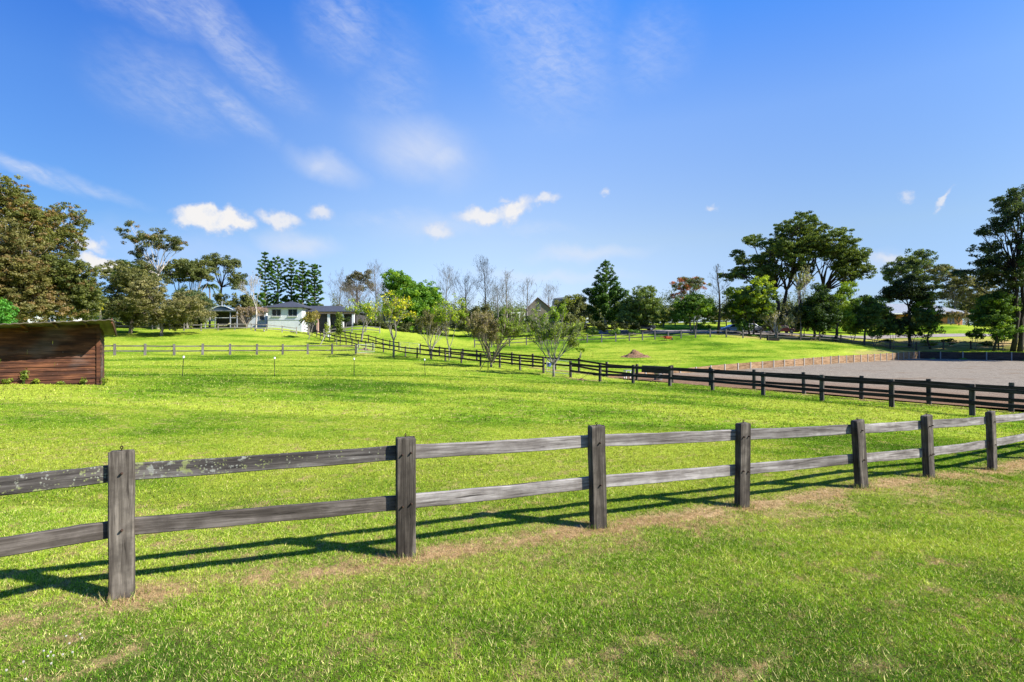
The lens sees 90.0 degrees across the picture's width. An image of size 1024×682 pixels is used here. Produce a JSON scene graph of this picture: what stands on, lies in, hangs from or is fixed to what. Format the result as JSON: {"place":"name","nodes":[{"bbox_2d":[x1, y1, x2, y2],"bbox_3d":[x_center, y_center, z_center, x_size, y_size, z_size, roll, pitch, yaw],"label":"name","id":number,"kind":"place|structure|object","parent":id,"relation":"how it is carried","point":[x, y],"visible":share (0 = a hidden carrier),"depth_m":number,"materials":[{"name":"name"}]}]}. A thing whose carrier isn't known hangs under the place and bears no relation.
{"place":"outdoors","nodes":[
{"label":"outdoors","id":0,"kind":"place"},
{"bbox_2d":[0,320,1023,681],"bbox_3d":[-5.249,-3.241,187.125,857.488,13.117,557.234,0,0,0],"label":"ground","id":1,"kind":"structure","parent":0,"point":[460,338],"depth_m":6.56,"materials":[{"name":"green plant"}]},
{"bbox_2d":[0,297,19,323],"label":"conifer bush","id":2,"kind":"object","parent":1,"relation":"on","point":[9,310],"visible":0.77,"depth_m":40.06,"materials":[{"name":"green plant"}]},
{"bbox_2d":[0,217,74,322],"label":"eucalyptus tree","id":3,"kind":"object","parent":1,"relation":"on","point":[19,267],"visible":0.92,"depth_m":55.49,"materials":[{"name":"green plant"}]},
{"bbox_2d":[0,173,93,322],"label":"eucalyptus tree","id":4,"kind":"object","parent":1,"relation":"on","point":[32,220],"visible":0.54,"depth_m":60.26,"materials":[{"name":"green plant"}]},
{"bbox_2d":[0,318,117,384],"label":"horse shelter","id":5,"kind":"object","parent":1,"relation":"on","point":[66,352],"visible":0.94,"depth_m":18.13,"materials":[{"name":"wood"}]},
{"bbox_2d":[31,246,109,321],"bbox_3d":[-52.063,-4.709,60.254,7.655,12.039,8.305,0,0,-38],"label":"eucalyptus tree","id":6,"kind":"object","parent":1,"relation":"on","point":[84,295],"visible":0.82,"depth_m":58.99,"materials":[{"name":"green plant"}]},
{"bbox_2d":[94,259,169,333],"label":"grey green tree","id":7,"kind":"object","parent":1,"relation":"on","point":[117,303],"visible":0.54,"depth_m":80.76,"materials":[{"name":"brown plant"}]},
{"bbox_2d":[105,259,161,314],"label":"eucalyptus tree","id":8,"kind":"object","parent":1,"relation":"on","point":[125,262],"visible":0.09,"depth_m":96.71,"materials":[{"name":"green plant"}]},
{"bbox_2d":[114,220,188,328],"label":"eucalyptus tree","id":9,"kind":"object","parent":1,"relation":"on","point":[174,243],"visible":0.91,"depth_m":91.52,"materials":[{"name":"green plant"}]},
{"bbox_2d":[100,318,202,328],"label":"shrub row","id":10,"kind":"object","parent":1,"relation":"on","point":[196,325],"visible":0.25,"depth_m":95.43,"materials":[{"name":"green plant"}]},
{"bbox_2d":[124,275,216,335],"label":"grey green tree","id":11,"kind":"object","parent":1,"relation":"on","point":[189,308],"visible":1,"depth_m":78.28,"materials":[{"name":"brown plant"}]},
{"bbox_2d":[160,258,220,327],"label":"eucalyptus tree","id":12,"kind":"object","parent":1,"relation":"on","point":[193,270],"visible":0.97,"depth_m":96.07,"materials":[{"name":"green plant"}]},
{"bbox_2d":[172,284,216,327],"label":"green tree","id":13,"kind":"object","parent":1,"relation":"on","point":[203,297],"visible":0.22,"depth_m":93.29,"materials":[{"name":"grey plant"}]},
{"bbox_2d":[200,283,220,326],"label":"palm tree","id":14,"kind":"object","parent":1,"relation":"on","point":[212,286],"visible":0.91,"depth_m":99.88,"materials":[{"name":"green plant"}]},
{"bbox_2d":[200,252,247,305],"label":"stone pine tree","id":15,"kind":"object","parent":1,"relation":"on","point":[235,279],"visible":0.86,"depth_m":103.40,"materials":[{"name":"green plant"}]},
{"bbox_2d":[212,292,239,307],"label":"round bush","id":16,"kind":"object","parent":1,"relation":"on","point":[233,303],"visible":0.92,"depth_m":102.97,"materials":[{"name":"green plant"}]},
{"bbox_2d":[205,301,247,327],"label":"gazebo","id":17,"kind":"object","parent":1,"relation":"on","point":[225,314],"depth_m":97.80,"materials":[{"name":"grey metal"}]},
{"bbox_2d":[104,344,356,354],"bbox_3d":[-34.241,1.080,56.681,32.694,1.641,0.201,0,0,-19],"label":"timber fence","id":18,"kind":"object","parent":1,"relation":"on","point":[145,346],"visible":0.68,"depth_m":57.08,"materials":[{"name":"grey wood"}]},
{"bbox_2d":[183,323,296,333],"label":"timber fence","id":19,"kind":"object","parent":1,"relation":"on","point":[234,327],"visible":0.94,"depth_m":88.40,"materials":[{"name":"grey wood"}]},
{"bbox_2d":[238,291,254,307],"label":"round bush","id":20,"kind":"object","parent":1,"relation":"on","point":[245,301],"visible":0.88,"depth_m":102.61,"materials":[{"name":"green plant"}]},
{"bbox_2d":[237,273,261,327],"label":"bare tree","id":21,"kind":"object","parent":1,"relation":"on","point":[251,286],"visible":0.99,"depth_m":89.90,"materials":[{"name":"grey plant"}]},
{"bbox_2d":[232,305,268,328],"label":"bare tree","id":22,"kind":"object","parent":1,"relation":"on","point":[250,313],"visible":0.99,"depth_m":90.37,"materials":[{"name":"brown plant"}]},
{"bbox_2d":[253,251,276,306],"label":"hoop pine","id":23,"kind":"object","parent":1,"relation":"on","point":[266,300],"visible":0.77,"depth_m":119.63,"materials":[{"name":"green plant"}]},
{"bbox_2d":[267,256,287,305],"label":"hoop pine","id":24,"kind":"object","parent":1,"relation":"on","point":[278,287],"visible":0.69,"depth_m":120.69,"materials":[{"name":"green plant"}]},
{"bbox_2d":[282,258,299,301],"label":"hoop pine","id":25,"kind":"object","parent":1,"relation":"on","point":[293,298],"visible":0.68,"depth_m":121.57,"materials":[{"name":"green plant"}]},
{"bbox_2d":[292,261,311,305],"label":"hoop pine","id":26,"kind":"object","parent":1,"relation":"on","point":[302,283],"visible":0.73,"depth_m":119.50,"materials":[{"name":"green plant"}]},
{"bbox_2d":[248,301,364,332],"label":"house","id":27,"kind":"structure","parent":1,"relation":"on","point":[288,314],"depth_m":95.90,"materials":[{"name":"white paint"}]},
{"bbox_2d":[300,309,319,338],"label":"young tree","id":28,"kind":"object","parent":1,"relation":"on","point":[312,317],"visible":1,"depth_m":83.80,"materials":[{"name":"green plant"}]},
{"bbox_2d":[304,264,323,305],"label":"hoop pine","id":29,"kind":"object","parent":1,"relation":"on","point":[317,287],"visible":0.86,"depth_m":120.54,"materials":[{"name":"green plant"}]},
{"bbox_2d":[334,312,344,343],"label":"young tree","id":30,"kind":"object","parent":1,"relation":"on","point":[339,326],"visible":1,"depth_m":77.48,"materials":[{"name":"green plant"}]},
{"bbox_2d":[322,268,359,305],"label":"bare tree","id":31,"kind":"object","parent":1,"relation":"on","point":[339,292],"visible":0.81,"depth_m":117.42,"materials":[{"name":"grey plant"}]},
{"bbox_2d":[337,282,358,309],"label":"bare tree","id":32,"kind":"object","parent":1,"relation":"on","point":[348,292],"visible":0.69,"depth_m":112.11,"materials":[{"name":"grey plant"}]},
{"bbox_2d":[341,269,374,309],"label":"sparse pine tree","id":33,"kind":"object","parent":1,"relation":"on","point":[357,275],"visible":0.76,"depth_m":124.56,"materials":[{"name":"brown plant"}]},
{"bbox_2d":[339,279,379,309],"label":"bare tree","id":34,"kind":"object","parent":1,"relation":"on","point":[361,292],"visible":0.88,"depth_m":107.77,"materials":[{"name":"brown plant"}]},
{"bbox_2d":[344,298,377,340],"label":"young tree","id":35,"kind":"object","parent":1,"relation":"on","point":[360,307],"visible":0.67,"depth_m":80.49,"materials":[{"name":"green plant"}]},
{"bbox_2d":[329,328,399,349],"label":"timber fence","id":36,"kind":"object","parent":1,"relation":"on","point":[375,340],"visible":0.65,"depth_m":78.49,"materials":[{"name":"brown wood"}]},
{"bbox_2d":[353,318,388,326],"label":"shrub row","id":37,"kind":"object","parent":1,"relation":"on","point":[375,324],"visible":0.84,"depth_m":95.25,"materials":[{"name":"green plant"}]},
{"bbox_2d":[362,259,389,321],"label":"bare tree","id":38,"kind":"object","parent":1,"relation":"on","point":[373,272],"visible":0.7,"depth_m":115.84,"materials":[{"name":"grey plant"}]},
{"bbox_2d":[364,290,418,357],"bbox_3d":[-13.528,-1.764,57.298,6.232,7.644,6.509,0,0,0],"label":"young tree","id":39,"kind":"object","parent":1,"relation":"on","point":[388,309],"visible":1,"depth_m":57.25,"materials":[{"name":"green plant"}]},
{"bbox_2d":[380,268,445,324],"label":"broadleaf tree","id":40,"kind":"object","parent":1,"relation":"on","point":[419,293],"visible":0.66,"depth_m":102.45,"materials":[{"name":"green plant"}]},
{"bbox_2d":[383,321,447,332],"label":"shrub row","id":41,"kind":"object","parent":1,"relation":"on","point":[404,327],"visible":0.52,"depth_m":95.48,"materials":[{"name":"green plant"}]},
{"bbox_2d":[304,326,544,372],"bbox_3d":[-18.894,-0.152,68.659,0.189,5.891,71.892,0,0,-37],"label":"timber fence","id":42,"kind":"object","parent":1,"relation":"on","point":[461,353],"visible":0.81,"depth_m":52.28,"materials":[{"name":"brown wood"}]},
{"bbox_2d":[412,308,449,358],"bbox_3d":[-9.239,-0.697,57.257,3.187,5.708,4.724,0,0,22],"label":"twiggy tree","id":43,"kind":"object","parent":1,"relation":"on","point":[426,319],"visible":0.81,"depth_m":56.78,"materials":[{"name":"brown plant"}]},
{"bbox_2d":[432,262,459,314],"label":"bare tree","id":44,"kind":"object","parent":1,"relation":"on","point":[449,284],"visible":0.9,"depth_m":121.80,"materials":[{"name":"grey plant"}]},
{"bbox_2d":[432,293,468,359],"bbox_3d":[-6.465,-1.389,53.465,4.198,7.259,3.125,0,0,0],"label":"young tree","id":45,"kind":"object","parent":1,"relation":"on","point":[440,318],"visible":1,"depth_m":53.27,"materials":[{"name":"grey plant"}]},
{"bbox_2d":[449,269,484,321],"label":"bare tree","id":46,"kind":"object","parent":1,"relation":"on","point":[469,289],"visible":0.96,"depth_m":111.84,"materials":[{"name":"grey plant"}]},
{"bbox_2d":[447,304,493,320],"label":"hedge","id":47,"kind":"object","parent":1,"relation":"on","point":[483,310],"visible":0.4,"depth_m":100.64,"materials":[{"name":"green plant"}]},
{"bbox_2d":[469,254,495,306],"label":"bare tree","id":48,"kind":"object","parent":1,"relation":"on","point":[483,264],"visible":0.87,"depth_m":117.77,"materials":[{"name":"grey plant"}]},
{"bbox_2d":[446,319,523,336],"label":"shrub row","id":49,"kind":"object","parent":1,"relation":"on","point":[452,325],"visible":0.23,"depth_m":95.25,"materials":[{"name":"green plant"}]},
{"bbox_2d":[464,306,526,366],"bbox_3d":[-1.316,-0.261,44.894,5.952,5.510,5.786,0,0,19],"label":"twiggy tree","id":50,"kind":"object","parent":1,"relation":"on","point":[485,327],"visible":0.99,"depth_m":44.00,"materials":[{"name":"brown plant"}]},
{"bbox_2d":[485,275,514,318],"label":"bare tree","id":51,"kind":"object","parent":1,"relation":"on","point":[497,290],"visible":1,"depth_m":109.75,"materials":[{"name":"grey plant"}]},
{"bbox_2d":[494,269,519,316],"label":"bare tree","id":52,"kind":"object","parent":1,"relation":"on","point":[501,279],"visible":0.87,"depth_m":116.08,"materials":[{"name":"grey plant"}]},
{"bbox_2d":[0,410,1023,600],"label":"timber fence","id":53,"kind":"object","parent":1,"relation":"on","point":[121,472],"visible":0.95,"depth_m":5.11,"materials":[{"name":"grey wood"}]},
{"bbox_2d":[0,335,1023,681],"bbox_3d":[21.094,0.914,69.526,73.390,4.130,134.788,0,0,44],"label":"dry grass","id":54,"kind":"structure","parent":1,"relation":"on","point":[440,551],"depth_m":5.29,"materials":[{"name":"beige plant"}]},
{"bbox_2d":[498,313,543,331],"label":"hedge","id":55,"kind":"object","parent":1,"relation":"on","point":[528,319],"visible":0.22,"depth_m":100.90,"materials":[{"name":"green plant"}]},
{"bbox_2d":[82,288,966,324],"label":"distant woodland","id":56,"kind":"object","parent":1,"relation":"on","point":[520,310],"visible":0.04,"depth_m":199.71,"materials":[{"name":"green plant"}]},
{"bbox_2d":[514,278,541,318],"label":"bare tree","id":57,"kind":"object","parent":1,"relation":"on","point":[527,299],"visible":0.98,"depth_m":104.00,"materials":[{"name":"grey plant"}]},
{"bbox_2d":[511,297,553,319],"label":"stone house","id":58,"kind":"structure","parent":1,"relation":"on","point":[545,307],"depth_m":128.00,"materials":[{"name":"grey stone"}]},
{"bbox_2d":[541,281,559,306],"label":"bare tree","id":59,"kind":"object","parent":1,"relation":"on","point":[548,293],"visible":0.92,"depth_m":134.77,"materials":[{"name":"grey plant"}]},
{"bbox_2d":[519,297,586,376],"bbox_3d":[3.105,-0.206,37.240,4.581,5.978,4.602,0,0,38],"label":"vase shaped tree","id":60,"kind":"object","parent":1,"relation":"on","point":[551,332],"visible":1,"depth_m":36.79,"materials":[{"name":"green plant"}]},
{"bbox_2d":[549,294,592,323],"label":"grey green tree","id":61,"kind":"object","parent":1,"relation":"on","point":[576,309],"visible":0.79,"depth_m":102.17,"materials":[{"name":"green plant"}]},
{"bbox_2d":[581,259,629,328],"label":"norfolk pine","id":62,"kind":"object","parent":1,"relation":"on","point":[602,299],"visible":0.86,"depth_m":103.66,"materials":[{"name":"green plant"}]},
{"bbox_2d":[474,329,743,346],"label":"timber fence","id":63,"kind":"object","parent":1,"relation":"on","point":[668,332],"visible":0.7,"depth_m":87.07,"materials":[{"name":"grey wood"}]},
{"bbox_2d":[582,320,640,333],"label":"shrub row","id":64,"kind":"object","parent":1,"relation":"on","point":[604,327],"visible":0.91,"depth_m":95.51,"materials":[{"name":"green plant"}]},
{"bbox_2d":[621,350,649,357],"bbox_3d":[15.249,1.580,63.100,4.075,1.073,3.260,0,0,0],"label":"mulch heap","id":65,"kind":"object","parent":1,"relation":"on","point":[634,354],"visible":0.86,"depth_m":62.48,"materials":[{"name":"brown soil"}]},
{"bbox_2d":[615,285,668,329],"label":"broadleaf tree","id":66,"kind":"object","parent":1,"relation":"on","point":[633,311],"visible":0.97,"depth_m":96.15,"materials":[{"name":"green plant"}]},
{"bbox_2d":[651,308,675,326],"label":"tree","id":67,"kind":"object","parent":1,"relation":"on","point":[665,319],"visible":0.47,"depth_m":107.44,"materials":[{"name":"green plant"}]},
{"bbox_2d":[667,276,710,303],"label":"eucalyptus tree","id":68,"kind":"object","parent":1,"relation":"on","point":[695,283],"visible":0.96,"depth_m":133.64,"materials":[{"name":"green plant"}]},
{"bbox_2d":[669,292,718,332],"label":"round tree","id":69,"kind":"object","parent":1,"relation":"on","point":[692,305],"visible":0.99,"depth_m":93.11,"materials":[{"name":"green plant"}]},
{"bbox_2d":[707,263,731,333],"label":"bare tree","id":70,"kind":"object","parent":1,"relation":"on","point":[719,306],"visible":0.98,"depth_m":92.68,"materials":[{"name":"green plant"}]},
{"bbox_2d":[419,343,1023,411],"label":"timber fence","id":71,"kind":"object","parent":1,"relation":"on","point":[1010,399],"visible":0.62,"depth_m":27.64,"materials":[{"name":"brown wood"}]},
{"bbox_2d":[734,319,753,334],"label":"understory shrub","id":72,"kind":"object","parent":1,"relation":"on","point":[743,325],"visible":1,"depth_m":91.71,"materials":[{"name":"green plant"}]},
{"bbox_2d":[721,275,780,334],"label":"tall shrub tree","id":73,"kind":"object","parent":1,"relation":"on","point":[753,299],"visible":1,"depth_m":91.37,"materials":[{"name":"green plant"}]},
{"bbox_2d":[605,351,918,376],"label":"retaining wall","id":74,"kind":"structure","parent":1,"relation":"on","point":[833,360],"depth_m":61.83,"materials":[{"name":"brown wood"}]},
{"bbox_2d":[759,310,796,334],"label":"twiggy bush","id":75,"kind":"object","parent":1,"relation":"on","point":[775,320],"visible":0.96,"depth_m":90.33,"materials":[{"name":"green plant"}]},
{"bbox_2d":[775,302,804,336],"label":"twiggy bush","id":76,"kind":"object","parent":1,"relation":"on","point":[786,308],"visible":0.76,"depth_m":91.34,"materials":[{"name":"green plant"}]},
{"bbox_2d":[569,361,1023,415],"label":"timber fence","id":77,"kind":"object","parent":1,"relation":"on","point":[971,388],"visible":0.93,"depth_m":23.54,"materials":[{"name":"brown wood"}]},
{"bbox_2d":[641,365,667,373],"bbox_3d":[10.131,2.005,36.038,0.150,0.490,2.439,0,0,-36],"label":"rubber mat","id":78,"kind":"object","parent":77,"relation":"hanging from","point":[655,371],"visible":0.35,"depth_m":36.00,"materials":[{"name":"black rubber"}]},
{"bbox_2d":[717,210,877,331],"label":"spreading tree","id":79,"kind":"object","parent":1,"relation":"on","point":[816,244],"visible":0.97,"depth_m":99.30,"materials":[{"name":"green plant"}]},
{"bbox_2d":[791,265,815,336],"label":"bare tree","id":80,"kind":"object","parent":1,"relation":"on","point":[800,283],"visible":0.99,"depth_m":92.18,"materials":[{"name":"green plant"}]},
{"bbox_2d":[612,359,1023,408],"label":"gravel","id":81,"kind":"structure","parent":1,"relation":"on","point":[991,372],"depth_m":43.62,"materials":[{"name":"grey gravel"}]},
{"bbox_2d":[796,283,842,339],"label":"dark tree","id":82,"kind":"object","parent":1,"relation":"on","point":[819,305],"visible":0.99,"depth_m":88.33,"materials":[{"name":"green plant"}]},
{"bbox_2d":[831,281,859,340],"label":"young gum tree","id":83,"kind":"object","parent":1,"relation":"on","point":[845,290],"visible":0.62,"depth_m":90.57,"materials":[{"name":"green plant"}]},
{"bbox_2d":[842,317,862,342],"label":"understory shrub","id":84,"kind":"object","parent":1,"relation":"on","point":[849,331],"visible":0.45,"depth_m":92.93,"materials":[{"name":"green plant"}]},
{"bbox_2d":[844,294,896,343],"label":"green tree","id":85,"kind":"object","parent":1,"relation":"on","point":[869,314],"visible":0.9,"depth_m":91.05,"materials":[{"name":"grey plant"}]},
{"bbox_2d":[865,326,883,345],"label":"understory shrub","id":86,"kind":"object","parent":1,"relation":"on","point":[874,333],"visible":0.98,"depth_m":90.71,"materials":[{"name":"green plant"}]},
{"bbox_2d":[760,330,1017,349],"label":"timber fence","id":87,"kind":"object","parent":1,"relation":"on","point":[890,342],"visible":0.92,"depth_m":88.48,"materials":[{"name":"brown wood"}]},
{"bbox_2d":[883,321,904,348],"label":"understory shrub","id":88,"kind":"object","parent":1,"relation":"on","point":[894,330],"visible":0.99,"depth_m":89.89,"materials":[{"name":"green plant"}]},
{"bbox_2d":[877,273,944,347],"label":"dark tree","id":89,"kind":"object","parent":1,"relation":"on","point":[897,289],"visible":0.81,"depth_m":90.98,"materials":[{"name":"green plant"}]},
{"bbox_2d":[905,327,924,347],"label":"understory shrub","id":90,"kind":"object","parent":1,"relation":"on","point":[910,332],"visible":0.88,"depth_m":90.66,"materials":[{"name":"green plant"}]},
{"bbox_2d":[880,248,953,302],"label":"eucalyptus tree","id":91,"kind":"object","parent":1,"relation":"on","point":[912,263],"visible":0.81,"depth_m":132.84,"materials":[{"name":"green plant"}]},
{"bbox_2d":[907,291,945,348],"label":"green tree","id":92,"kind":"object","parent":1,"relation":"on","point":[929,318],"visible":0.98,"depth_m":88.95,"materials":[{"name":"green plant"}]},
{"bbox_2d":[886,304,968,324],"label":"brick house","id":93,"kind":"structure","parent":1,"relation":"on","point":[899,309],"depth_m":124.50,"materials":[{"name":"brown brick"}]},
{"bbox_2d":[943,310,959,324],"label":"bare tree","id":94,"kind":"object","parent":1,"relation":"on","point":[949,315],"visible":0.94,"depth_m":118.65,"materials":[{"name":"plant"}]},
{"bbox_2d":[924,264,982,308],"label":"eucalyptus tree","id":95,"kind":"object","parent":1,"relation":"on","point":[954,284],"visible":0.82,"depth_m":129.17,"materials":[{"name":"green plant"}]},
{"bbox_2d":[946,296,975,324],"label":"background tree","id":96,"kind":"object","parent":1,"relation":"on","point":[962,306],"visible":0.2,"depth_m":139.41,"materials":[{"name":"green plant"}]},
{"bbox_2d":[919,351,1023,360],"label":"retaining wall","id":97,"kind":"structure","parent":1,"relation":"on","point":[1011,356],"depth_m":78.44,"materials":[{"name":"brown wood"}]},
{"bbox_2d":[964,327,986,349],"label":"understory shrub","id":98,"kind":"object","parent":1,"relation":"on","point":[976,334],"visible":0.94,"depth_m":87.97,"materials":[{"name":"green plant"}]},
{"bbox_2d":[957,276,1003,311],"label":"eucalyptus tree","id":99,"kind":"object","parent":1,"relation":"on","point":[977,294],"visible":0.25,"depth_m":128.99,"materials":[{"name":"green plant"}]},
{"bbox_2d":[951,184,1023,351],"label":"eucalyptus tree","id":100,"kind":"object","parent":1,"relation":"on","point":[1007,265],"visible":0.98,"depth_m":83.53,"materials":[{"name":"green plant"}]},
{"bbox_2d":[966,291,1023,350],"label":"round tree","id":101,"kind":"object","parent":1,"relation":"on","point":[996,309],"visible":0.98,"depth_m":83.88,"materials":[{"name":"green plant"}]},
{"bbox_2d":[1016,222,1023,265],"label":"shade tree","id":102,"kind":"object","parent":1,"relation":"on","point":[1021,245],"visible":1,"depth_m":80.04,"materials":[{"name":"green plant"}]},
{"bbox_2d":[0,0,1023,324],"label":"sky","id":103,"kind":"structure","parent":0,"point":[546,141],"materials":[{"name":"blue"}]},
{"bbox_2d":[590,348,921,373],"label":"bank","id":104,"kind":"structure","parent":0,"point":[823,354],"depth_m":60.67,"materials":[{"name":"plant"}]},
{"bbox_2d":[598,330,989,338],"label":"driveway","id":105,"kind":"structure","parent":0,"point":[758,332],"depth_m":99.26,"materials":[{"name":"grey asphalt"}]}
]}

